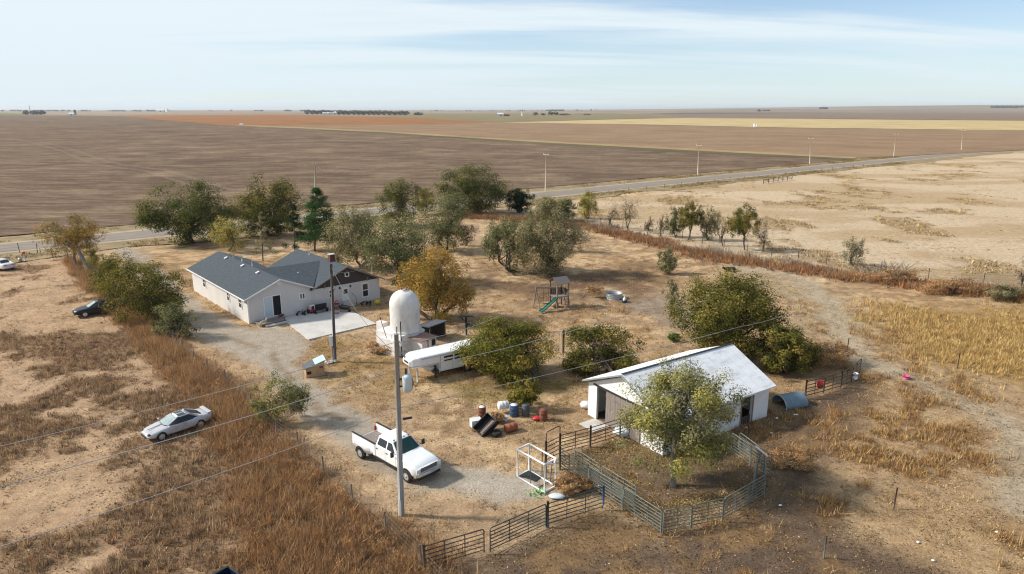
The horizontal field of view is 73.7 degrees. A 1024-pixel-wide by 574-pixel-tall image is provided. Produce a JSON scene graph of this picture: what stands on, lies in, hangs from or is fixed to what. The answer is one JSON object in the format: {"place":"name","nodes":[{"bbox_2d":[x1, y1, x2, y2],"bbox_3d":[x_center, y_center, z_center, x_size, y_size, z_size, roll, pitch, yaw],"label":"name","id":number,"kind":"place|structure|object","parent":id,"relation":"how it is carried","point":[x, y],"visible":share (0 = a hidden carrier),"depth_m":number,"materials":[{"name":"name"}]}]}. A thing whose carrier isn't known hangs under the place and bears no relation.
{"place":"outdoors","nodes":[
{"label":"outdoors","id":0,"kind":"place"},
{"bbox_2d":[0,137,236,191],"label":"field track","id":1,"kind":"structure","parent":0,"point":[175,180],"depth_m":263.69,"materials":[{"name":"soil"}]},
{"bbox_2d":[123,114,486,125],"bbox_3d":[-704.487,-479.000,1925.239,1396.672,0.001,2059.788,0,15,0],"label":"orange field","id":2,"kind":"structure","parent":0,"point":[271,120],"depth_m":1355.95,"materials":[{"name":"soil"}]},
{"bbox_2d":[0,115,855,235],"bbox_3d":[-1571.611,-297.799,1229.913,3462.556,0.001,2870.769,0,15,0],"label":"ploughed field","id":3,"kind":"structure","parent":0,"point":[39,185],"depth_m":288.95,"materials":[{"name":"soil"}]},
{"bbox_2d":[290,330,590,413],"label":"greenish grass","id":4,"kind":"structure","parent":0,"point":[442,377],"depth_m":56.90,"materials":[{"name":"plant"}]},
{"bbox_2d":[0,152,980,251],"bbox_3d":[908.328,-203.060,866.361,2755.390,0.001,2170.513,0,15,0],"label":"road","id":5,"kind":"structure","parent":0,"point":[107,237],"depth_m":188.65,"materials":[{"name":"asphalt"}]},
{"bbox_2d":[0,151,995,253],"bbox_3d":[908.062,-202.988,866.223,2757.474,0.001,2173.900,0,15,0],"label":"road shoulder","id":6,"kind":"object","parent":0,"point":[487,203],"visible":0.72,"depth_m":185.55},
{"bbox_2d":[0,105,1023,573],"bbox_3d":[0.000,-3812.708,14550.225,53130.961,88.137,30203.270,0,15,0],"label":"ground","id":7,"kind":"structure","parent":0,"point":[270,349],"depth_m":52.52,"materials":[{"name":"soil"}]},
{"bbox_2d":[32,211,107,264],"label":"tree","id":8,"kind":"object","parent":7,"relation":"on","point":[74,235],"visible":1,"depth_m":96.11,"materials":[{"name":"brown plant"}]},
{"bbox_2d":[72,297,126,316],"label":"sedan","id":9,"kind":"object","parent":7,"relation":"on","point":[93,306],"visible":0.73,"depth_m":75.12,"materials":[{"name":"black paint"}]},
{"bbox_2d":[82,249,145,297],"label":"tree","id":10,"kind":"object","parent":7,"relation":"on","point":[106,266],"visible":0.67,"depth_m":80.31,"materials":[{"name":"green plant"}]},
{"bbox_2d":[88,258,190,323],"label":"tree","id":11,"kind":"object","parent":7,"relation":"on","point":[155,294],"visible":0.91,"depth_m":71.07,"materials":[{"name":"green plant"}]},
{"bbox_2d":[149,302,200,338],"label":"tree","id":12,"kind":"object","parent":7,"relation":"on","point":[176,318],"visible":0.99,"depth_m":67.11,"materials":[{"name":"green plant"}]},
{"bbox_2d":[141,405,211,440],"bbox_3d":[-23.632,9.519,48.140,2.068,1.268,4.563,13,19,41],"label":"sports car","id":13,"kind":"object","parent":7,"relation":"on","point":[171,423],"visible":1,"depth_m":47.65,"materials":[{"name":"silver metal"}]},
{"bbox_2d":[129,177,247,245],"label":"tree","id":14,"kind":"object","parent":7,"relation":"on","point":[198,219],"visible":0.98,"depth_m":112.69,"materials":[{"name":"green plant"}]},
{"bbox_2d":[0,255,379,573],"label":"pasture weeds","id":15,"kind":"object","parent":7,"relation":"on","point":[41,566],"visible":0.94,"depth_m":44.23,"materials":[{"name":"plant"}]},
{"bbox_2d":[0,254,427,573],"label":"pasture mounds","id":16,"kind":"object","parent":7,"relation":"on","point":[135,498],"visible":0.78,"depth_m":47.41,"materials":[{"name":"plant"}]},
{"bbox_2d":[208,214,251,250],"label":"tree","id":17,"kind":"object","parent":7,"relation":"on","point":[229,231],"visible":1,"depth_m":108.07,"materials":[{"name":"green plant"}]},
{"bbox_2d":[39,248,440,573],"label":"wire fence","id":18,"kind":"object","parent":7,"relation":"on","point":[351,493],"visible":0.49,"depth_m":42.10,"materials":[{"name":"metal"}]},
{"bbox_2d":[232,206,295,237],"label":"bush","id":19,"kind":"object","parent":7,"relation":"on","point":[269,219],"visible":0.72,"depth_m":119.68,"materials":[{"name":"green plant"}]},
{"bbox_2d":[220,169,308,235],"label":"tree","id":20,"kind":"object","parent":7,"relation":"on","point":[278,202],"visible":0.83,"depth_m":120.13,"materials":[{"name":"green plant"}]},
{"bbox_2d":[252,211,278,260],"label":"conifer tree","id":21,"kind":"object","parent":7,"relation":"on","point":[263,235],"visible":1,"depth_m":101.39,"materials":[{"name":"green plant"}]},
{"bbox_2d":[254,317,288,326],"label":"porch step","id":22,"kind":"object","parent":7,"relation":"on","point":[275,321],"visible":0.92,"depth_m":72.30,"materials":[{"name":"concrete"}]},
{"bbox_2d":[57,254,486,573],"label":"brown weeds","id":23,"kind":"object","parent":7,"relation":"on","point":[218,414],"visible":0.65,"depth_m":40.27,"materials":[{"name":"plant"}]},
{"bbox_2d":[246,368,315,423],"bbox_3d":[-16.691,7.739,49.182,4.894,4.592,3.638,0,15,0],"label":"shrub","id":24,"kind":"object","parent":7,"relation":"on","point":[293,393],"visible":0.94,"depth_m":48.64,"materials":[{"name":"green plant"}]},
{"bbox_2d":[187,249,384,323],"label":"house","id":25,"kind":"structure","parent":7,"relation":"on","point":[249,291],"depth_m":77.85,"materials":[{"name":"white"}]},
{"bbox_2d":[263,294,282,317],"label":"door","id":26,"kind":"structure","parent":25,"relation":"in","point":[272,304],"depth_m":73.43,"materials":[{"name":"white glass"}]},
{"bbox_2d":[281,203,304,249],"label":"conifer tree","id":27,"kind":"object","parent":7,"relation":"on","point":[291,229],"visible":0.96,"depth_m":108.27,"materials":[{"name":"green plant"}]},
{"bbox_2d":[302,355,325,377],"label":"dog house","id":28,"kind":"structure","parent":7,"relation":"on","point":[315,371],"depth_m":57.98,"materials":[{"name":"wood"}]},
{"bbox_2d":[291,187,349,250],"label":"pine tree","id":29,"kind":"object","parent":7,"relation":"on","point":[314,234],"visible":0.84,"depth_m":107.33,"materials":[{"name":"green plant"}]},
{"bbox_2d":[285,310,375,340],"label":"patio slab","id":30,"kind":"structure","parent":7,"relation":"on","point":[351,320],"depth_m":72.12,"materials":[{"name":"concrete"}]},
{"bbox_2d":[325,264,336,363],"bbox_3d":[-16.137,2.546,60.226,1.345,9.320,0.725,-8,17,-28],"label":"utility pole","id":31,"kind":"object","parent":7,"relation":"on","point":[332,340],"visible":0.83,"depth_m":60.57,"materials":[{"name":"wood"}]},
{"bbox_2d":[318,201,381,268],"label":"tree","id":32,"kind":"object","parent":7,"relation":"on","point":[354,232],"visible":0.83,"depth_m":95.09,"materials":[{"name":"green plant"}]},
{"bbox_2d":[351,422,440,482],"bbox_3d":[-7.502,10.295,43.677,7.040,2.056,2.640,13,20,42],"label":"pickup truck","id":33,"kind":"object","parent":7,"relation":"on","point":[420,462],"visible":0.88,"depth_m":42.66,"materials":[{"name":"white paint"}]},
{"bbox_2d":[350,207,442,285],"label":"tree","id":34,"kind":"object","parent":7,"relation":"on","point":[401,250],"visible":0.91,"depth_m":87.03,"materials":[{"name":"green plant"}]},
{"bbox_2d":[376,288,424,356],"bbox_3d":[-11.143,2.934,64.376,5.172,5.868,3.961,11,18,35],"label":"dome tank","id":35,"kind":"object","parent":7,"relation":"on","point":[404,308],"visible":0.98,"depth_m":62.96,"materials":[{"name":"metal"}]},
{"bbox_2d":[373,175,427,225],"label":"tree","id":36,"kind":"object","parent":7,"relation":"on","point":[398,197],"visible":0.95,"depth_m":130.62,"materials":[{"name":"green plant"}]},
{"bbox_2d":[394,326,413,516],"bbox_3d":[-5.792,7.563,36.833,1.138,11.399,0.540,0,15,0],"label":"utility pole","id":37,"kind":"object","parent":7,"relation":"on","point":[407,383],"visible":0.98,"depth_m":36.51,"materials":[{"name":"grey wood"}]},
{"bbox_2d":[0,299,532,446],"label":"overhead wire","id":38,"kind":"object","parent":37,"relation":"attached to","point":[245,384],"visible":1,"depth_m":31.57,"materials":[{"name":"metal"}]},
{"bbox_2d":[0,312,621,486],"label":"overhead wire","id":39,"kind":"object","parent":37,"relation":"attached to","point":[278,407],"visible":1,"depth_m":32.42,"materials":[{"name":"metal"}]},
{"bbox_2d":[0,310,797,546],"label":"overhead wire","id":40,"kind":"object","parent":37,"relation":"attached to","point":[349,426],"visible":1,"depth_m":34.34,"materials":[{"name":"metal"}]},
{"bbox_2d":[408,332,436,350],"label":"well house","id":41,"kind":"structure","parent":7,"relation":"on","point":[418,344],"depth_m":63.23,"materials":[{"name":"metal"}]},
{"bbox_2d":[409,185,440,214],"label":"bush","id":42,"kind":"object","parent":7,"relation":"on","point":[424,195],"visible":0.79,"depth_m":145.42,"materials":[{"name":"green plant"}]},
{"bbox_2d":[420,319,447,336],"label":"dark shed","id":43,"kind":"structure","parent":7,"relation":"on","point":[435,326],"depth_m":68.15,"materials":[{"name":"wood"}]},
{"bbox_2d":[392,243,477,324],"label":"tree","id":44,"kind":"object","parent":7,"relation":"on","point":[432,284],"visible":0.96,"depth_m":72.02,"materials":[{"name":"orange plant"}]},
{"bbox_2d":[413,190,478,250],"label":"tree","id":45,"kind":"object","parent":7,"relation":"on","point":[445,229],"visible":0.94,"depth_m":107.48,"materials":[{"name":"green plant"}]},
{"bbox_2d":[403,339,494,381],"bbox_3d":[-5.428,6.226,59.113,8.290,2.150,2.320,-10,17,-33],"label":"horse trailer","id":46,"kind":"object","parent":7,"relation":"on","point":[431,355],"visible":0.56,"depth_m":57.76,"materials":[{"name":"white paint"}]},
{"bbox_2d":[422,529,484,569],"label":"pipe gate","id":47,"kind":"structure","parent":7,"relation":"on","point":[444,549],"depth_m":33.99,"materials":[{"name":"metal"}]},
{"bbox_2d":[430,163,513,212],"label":"tree","id":48,"kind":"object","parent":7,"relation":"on","point":[473,189],"visible":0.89,"depth_m":145.72,"materials":[{"name":"green plant"}]},
{"bbox_2d":[472,412,498,436],"bbox_3d":[-1.859,9.743,47.964,1.520,0.520,1.060,-44,50,-14],"label":"metal bin","id":49,"kind":"object","parent":7,"relation":"on","point":[487,423],"visible":0.93,"depth_m":48.11,"materials":[{"name":"black metal"}]},
{"bbox_2d":[450,313,559,383],"bbox_3d":[-0.557,5.113,57.308,9.143,5.783,7.230,0,15,0],"label":"bush","id":50,"kind":"object","parent":7,"relation":"on","point":[507,359],"visible":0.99,"depth_m":56.45,"materials":[{"name":"green plant"}]},
{"bbox_2d":[481,214,541,271],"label":"tree","id":51,"kind":"object","parent":7,"relation":"on","point":[499,234],"visible":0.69,"depth_m":93.91,"materials":[{"name":"green plant"}]},
{"bbox_2d":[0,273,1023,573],"bbox_3d":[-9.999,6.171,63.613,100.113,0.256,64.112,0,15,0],"label":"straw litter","id":52,"kind":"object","parent":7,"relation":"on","point":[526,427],"visible":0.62,"depth_m":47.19,"materials":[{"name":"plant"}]},
{"bbox_2d":[1,105,1023,110],"bbox_3d":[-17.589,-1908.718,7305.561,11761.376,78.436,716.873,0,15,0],"label":"distant treeline","id":53,"kind":"object","parent":7,"relation":"on","point":[996,106],"visible":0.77,"depth_m":7185.96,"materials":[{"name":"green plant"}]},
{"bbox_2d":[489,504,546,551],"bbox_3d":[0.360,12.602,35.840,3.741,1.422,0.067,-11,18,-35],"label":"corral panel","id":54,"kind":"object","parent":7,"relation":"on","point":[509,523],"visible":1,"depth_m":35.76,"materials":[{"name":"metal"}]},
{"bbox_2d":[504,188,534,212],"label":"cedar tree","id":55,"kind":"object","parent":7,"relation":"on","point":[519,199],"visible":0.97,"depth_m":148.39,"materials":[{"name":"green plant"}]},
{"bbox_2d":[507,374,543,407],"bbox_3d":[0.854,8.026,51.558,2.712,2.842,2.290,10,18,33],"label":"bush","id":56,"kind":"object","parent":7,"relation":"on","point":[521,396],"visible":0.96,"depth_m":51.01,"materials":[{"name":"green plant"}]},
{"bbox_2d":[517,443,556,492],"bbox_3d":[1.595,10.967,41.323,1.178,1.942,2.930,-12,19,-39],"label":"pipe stand","id":57,"kind":"object","parent":7,"relation":"on","point":[535,459],"visible":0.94,"depth_m":41.24,"materials":[{"name":"white plastic"}]},
{"bbox_2d":[510,195,587,277],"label":"tree","id":58,"kind":"object","parent":7,"relation":"on","point":[549,251],"visible":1,"depth_m":91.61,"materials":[{"name":"green plant"}]},
{"bbox_2d":[533,276,570,312],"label":"play set","id":59,"kind":"object","parent":7,"relation":"on","point":[557,292],"visible":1,"depth_m":77.50,"materials":[{"name":"grey wood"}]},
{"bbox_2d":[551,472,593,494],"bbox_3d":[3.600,11.760,40.615,2.266,1.080,2.272,14,20,42],"label":"pile","id":60,"kind":"object","parent":7,"relation":"on","point":[568,483],"visible":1,"depth_m":40.26,"materials":[{"name":"beige plant"}]},
{"bbox_2d":[559,446,588,481],"bbox_3d":[3.781,11.042,41.970,0.140,1.670,2.748,-10,18,-34],"label":"corral panel","id":61,"kind":"object","parent":7,"relation":"on","point":[560,458],"visible":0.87,"depth_m":42.13,"materials":[{"name":"metal"}]},
{"bbox_2d":[546,487,602,527],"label":"pipe gate","id":62,"kind":"structure","parent":7,"relation":"on","point":[548,515],"depth_m":37.57,"materials":[{"name":"metal"}]},
{"bbox_2d":[574,448,599,483],"bbox_3d":[4.584,11.005,41.870,0.065,1.472,2.481,-9,17,-32],"label":"corral panel","id":63,"kind":"object","parent":7,"relation":"on","point":[586,465],"visible":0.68,"depth_m":41.78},
{"bbox_2d":[576,189,598,217],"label":"tree","id":64,"kind":"object","parent":7,"relation":"on","point":[589,202],"visible":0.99,"depth_m":140.75,"materials":[{"name":"green plant"}]},
{"bbox_2d":[558,322,646,379],"bbox_3d":[7.734,5.320,58.441,7.763,4.800,5.793,0,15,0],"label":"bush","id":65,"kind":"object","parent":7,"relation":"on","point":[579,357],"visible":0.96,"depth_m":57.77,"materials":[{"name":"green plant"}]},
{"bbox_2d":[589,419,620,447],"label":"corral panel","id":66,"kind":"object","parent":7,"relation":"on","point":[590,435],"visible":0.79,"depth_m":46.19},
{"bbox_2d":[588,466,622,507],"bbox_3d":[5.422,11.604,39.731,0.065,1.392,2.921,-10,18,-34],"label":"corral panel","id":67,"kind":"object","parent":7,"relation":"on","point":[606,486],"visible":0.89,"depth_m":39.53,"materials":[{"name":"metal"}]},
{"bbox_2d":[600,466,636,506],"bbox_3d":[6.160,11.588,39.633,0.065,1.472,2.921,-10,18,-34],"label":"corral panel","id":68,"kind":"object","parent":7,"relation":"on","point":[617,485],"visible":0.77,"depth_m":39.58,"materials":[{"name":"metal"}]},
{"bbox_2d":[615,195,641,228],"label":"bare tree","id":69,"kind":"object","parent":7,"relation":"on","point":[629,215],"visible":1,"depth_m":127.37,"materials":[{"name":"brown plant"}]},
{"bbox_2d":[622,488,661,533],"bbox_3d":[7.107,12.204,37.426,0.065,1.392,2.921,-10,18,-34],"label":"corral panel","id":70,"kind":"object","parent":7,"relation":"on","point":[642,509],"visible":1,"depth_m":37.31,"materials":[{"name":"metal"}]},
{"bbox_2d":[656,247,678,274],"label":"bush","id":71,"kind":"object","parent":7,"relation":"on","point":[670,260],"visible":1,"depth_m":93.53,"materials":[{"name":"green plant"}]},
{"bbox_2d":[567,437,771,531],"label":"fallen leaves","id":72,"kind":"object","parent":7,"relation":"on","point":[630,480],"visible":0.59,"depth_m":41.73,"materials":[{"name":"plant"}]},
{"bbox_2d":[661,277,679,316],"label":"tree","id":73,"kind":"object","parent":7,"relation":"on","point":[673,288],"visible":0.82,"depth_m":73.89,"materials":[{"name":"green plant"}]},
{"bbox_2d":[664,206,683,237],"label":"tree","id":74,"kind":"object","parent":7,"relation":"on","point":[672,224],"visible":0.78,"depth_m":120.52,"materials":[{"name":"green plant"}]},
{"bbox_2d":[662,505,692,533],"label":"corral panel","id":75,"kind":"object","parent":7,"relation":"on","point":[677,518],"visible":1,"depth_m":36.50,"materials":[{"name":"metal"}]},
{"bbox_2d":[579,343,776,454],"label":"barn","id":76,"kind":"structure","parent":7,"relation":"on","point":[603,395],"depth_m":49.28,"materials":[{"name":"white metal"}]},
{"bbox_2d":[605,391,639,442],"bbox_3d":[7.671,9.004,47.454,0.075,2.541,3.490,-10,17,-32],"label":"sliding door","id":77,"kind":"structure","parent":76,"relation":"in","point":[612,400],"depth_m":47.83,"materials":[{"name":"wood"}]},
{"bbox_2d":[611,352,751,487],"bbox_3d":[9.873,8.082,40.112,7.698,8.472,6.802,-10,17,-33],"label":"tree","id":78,"kind":"object","parent":7,"relation":"on","point":[670,418],"visible":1,"depth_m":39.35,"materials":[{"name":"green plant"}]},
{"bbox_2d":[678,200,704,239],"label":"tree","id":79,"kind":"object","parent":7,"relation":"on","point":[690,219],"visible":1,"depth_m":117.05,"materials":[{"name":"green plant"}]},
{"bbox_2d":[691,498,723,527],"bbox_3d":[10.639,12.271,37.109,1.997,1.422,0.065,-5,15,-18],"label":"corral panel","id":80,"kind":"object","parent":7,"relation":"on","point":[707,515],"visible":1,"depth_m":37.08,"materials":[{"name":"metal"}]},
{"bbox_2d":[699,206,721,239],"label":"tree","id":81,"kind":"object","parent":7,"relation":"on","point":[705,225],"visible":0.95,"depth_m":117.59,"materials":[{"name":"green plant"}]},
{"bbox_2d":[482,397,951,573],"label":"dirt clods","id":82,"kind":"object","parent":7,"relation":"on","point":[724,532],"visible":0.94,"depth_m":35.42,"materials":[{"name":"soil"}]},
{"bbox_2d":[662,265,791,359],"bbox_3d":[19.188,2.284,61.169,11.519,9.136,9.423,0,15,0],"label":"tree","id":83,"kind":"object","parent":7,"relation":"on","point":[727,315],"visible":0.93,"depth_m":59.47,"materials":[{"name":"green plant"}]},
{"bbox_2d":[463,210,994,296],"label":"hedge mounds","id":84,"kind":"object","parent":7,"relation":"on","point":[666,245],"visible":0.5,"depth_m":103.39,"materials":[{"name":"plant"}]},
{"bbox_2d":[723,484,748,517],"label":"corral panel","id":85,"kind":"object","parent":7,"relation":"on","point":[747,492],"visible":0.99,"depth_m":38.09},
{"bbox_2d":[461,209,1023,303],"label":"hedge weeds","id":86,"kind":"object","parent":7,"relation":"on","point":[798,267],"visible":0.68,"depth_m":99.61,"materials":[{"name":"plant"}]},
{"bbox_2d":[726,201,761,249],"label":"tree","id":87,"kind":"object","parent":7,"relation":"on","point":[739,224],"visible":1,"depth_m":108.67,"materials":[{"name":"green plant"}]},
{"bbox_2d":[738,433,771,474],"bbox_3d":[15.528,10.604,43.708,0.067,1.322,3.357,-4,15,-16],"label":"corral panel","id":88,"kind":"object","parent":7,"relation":"on","point":[756,451],"visible":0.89,"depth_m":43.59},
{"bbox_2d":[489,161,1023,273],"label":"meadow tufts","id":89,"kind":"object","parent":7,"relation":"on","point":[820,198],"visible":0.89,"depth_m":149.56,"materials":[{"name":"plant"}]},
{"bbox_2d":[755,217,773,251],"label":"bare tree","id":90,"kind":"object","parent":7,"relation":"on","point":[764,239],"visible":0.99,"depth_m":107.73,"materials":[{"name":"brown plant"}]},
{"bbox_2d":[743,442,816,470],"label":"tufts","id":91,"kind":"object","parent":7,"relation":"on","point":[784,457],"visible":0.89,"depth_m":43.79,"materials":[{"name":"brown plant"}]},
{"bbox_2d":[745,324,823,374],"bbox_3d":[23.231,5.423,58.101,6.599,4.766,4.740,0,15,0],"label":"tree","id":92,"kind":"object","parent":7,"relation":"on","point":[790,346],"visible":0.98,"depth_m":57.49,"materials":[{"name":"green plant"}]},
{"bbox_2d":[771,391,808,409],"bbox_3d":[21.428,8.604,52.577,2.135,0.849,1.710,-5,15,-19],"label":"culvert pipe","id":93,"kind":"object","parent":7,"relation":"on","point":[796,399],"visible":1,"depth_m":52.13,"materials":[{"name":"blue metal"}]},
{"bbox_2d":[566,295,1023,573],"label":"straw tufts","id":94,"kind":"object","parent":7,"relation":"on","point":[932,431],"visible":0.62,"depth_m":47.53,"materials":[{"name":"plant"}]},
{"bbox_2d":[600,219,1023,285],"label":"wire fence","id":95,"kind":"object","parent":7,"relation":"on","point":[819,255],"visible":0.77,"depth_m":100.92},
{"bbox_2d":[638,300,1006,559],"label":"yard mounds","id":96,"kind":"object","parent":7,"relation":"on","point":[846,413],"visible":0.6,"depth_m":47.82,"materials":[{"name":"soil"}]},
{"bbox_2d":[807,340,857,366],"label":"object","id":97,"kind":"object","parent":7,"relation":"on","point":[831,354],"visible":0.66,"depth_m":59.77,"materials":[{"name":"brown plant"}]},
{"bbox_2d":[838,236,870,265],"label":"tree","id":98,"kind":"object","parent":7,"relation":"on","point":[854,250],"visible":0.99,"depth_m":98.80,"materials":[{"name":"green plant"}]},
{"bbox_2d":[856,266,921,282],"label":"bush","id":99,"kind":"object","parent":7,"relation":"on","point":[907,274],"visible":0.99,"depth_m":89.05,"materials":[{"name":"brown plant"}]},
{"bbox_2d":[841,290,1023,399],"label":"golden grass","id":100,"kind":"structure","parent":7,"relation":"on","point":[956,333],"depth_m":67.77,"materials":[{"name":"plant"}]},
{"bbox_2d":[916,277,986,294],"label":"bush","id":101,"kind":"object","parent":7,"relation":"on","point":[940,287],"visible":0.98,"depth_m":83.50,"materials":[{"name":"brown plant"}]},
{"bbox_2d":[982,283,1023,300],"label":"bush","id":102,"kind":"object","parent":7,"relation":"on","point":[1011,292],"visible":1,"depth_m":80.72,"materials":[{"name":"green plant"}]},
{"bbox_2d":[0,150,1023,262],"bbox_3d":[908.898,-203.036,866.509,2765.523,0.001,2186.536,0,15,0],"label":"verge","id":103,"kind":"structure","parent":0,"point":[105,246],"depth_m":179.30,"materials":[{"name":"beige plant"}]},
{"bbox_2d":[0,0,1023,109],"label":"sky","id":104,"kind":"structure","parent":0,"point":[55,54],"materials":[{"name":"blue"}]},
{"bbox_2d":[387,113,679,121],"bbox_3d":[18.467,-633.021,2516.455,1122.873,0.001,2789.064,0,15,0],"label":"olive field","id":105,"kind":"structure","parent":0,"point":[512,117],"depth_m":2094.90,"materials":[{"name":"plant"}]},
{"bbox_2d":[236,125,856,159],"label":"field margin","id":106,"kind":"object","parent":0,"point":[570,142],"visible":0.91,"depth_m":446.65,"materials":[{"name":"brown plant"}]},
{"bbox_2d":[283,122,1023,157],"bbox_3d":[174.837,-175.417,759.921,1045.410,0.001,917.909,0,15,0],"label":"reddish field","id":107,"kind":"structure","parent":0,"point":[833,142],"depth_m":562.89,"materials":[{"name":"soil"}]},
{"bbox_2d":[659,112,851,113],"bbox_3d":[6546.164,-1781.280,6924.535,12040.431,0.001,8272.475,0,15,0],"label":"dark field","id":108,"kind":"structure","parent":0,"point":[749,112],"depth_m":4609.74,"materials":[{"name":"soil"}]},
{"bbox_2d":[506,118,1023,129],"bbox_3d":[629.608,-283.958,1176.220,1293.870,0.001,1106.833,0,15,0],"label":"stubble field","id":109,"kind":"structure","parent":0,"point":[914,124],"depth_m":1068.94,"materials":[{"name":"plant"}]},
{"bbox_2d":[667,113,1023,119],"bbox_3d":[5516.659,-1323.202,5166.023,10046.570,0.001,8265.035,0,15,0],"label":"brown field","id":110,"kind":"structure","parent":0,"point":[973,116],"depth_m":2424.09,"materials":[{"name":"soil"}]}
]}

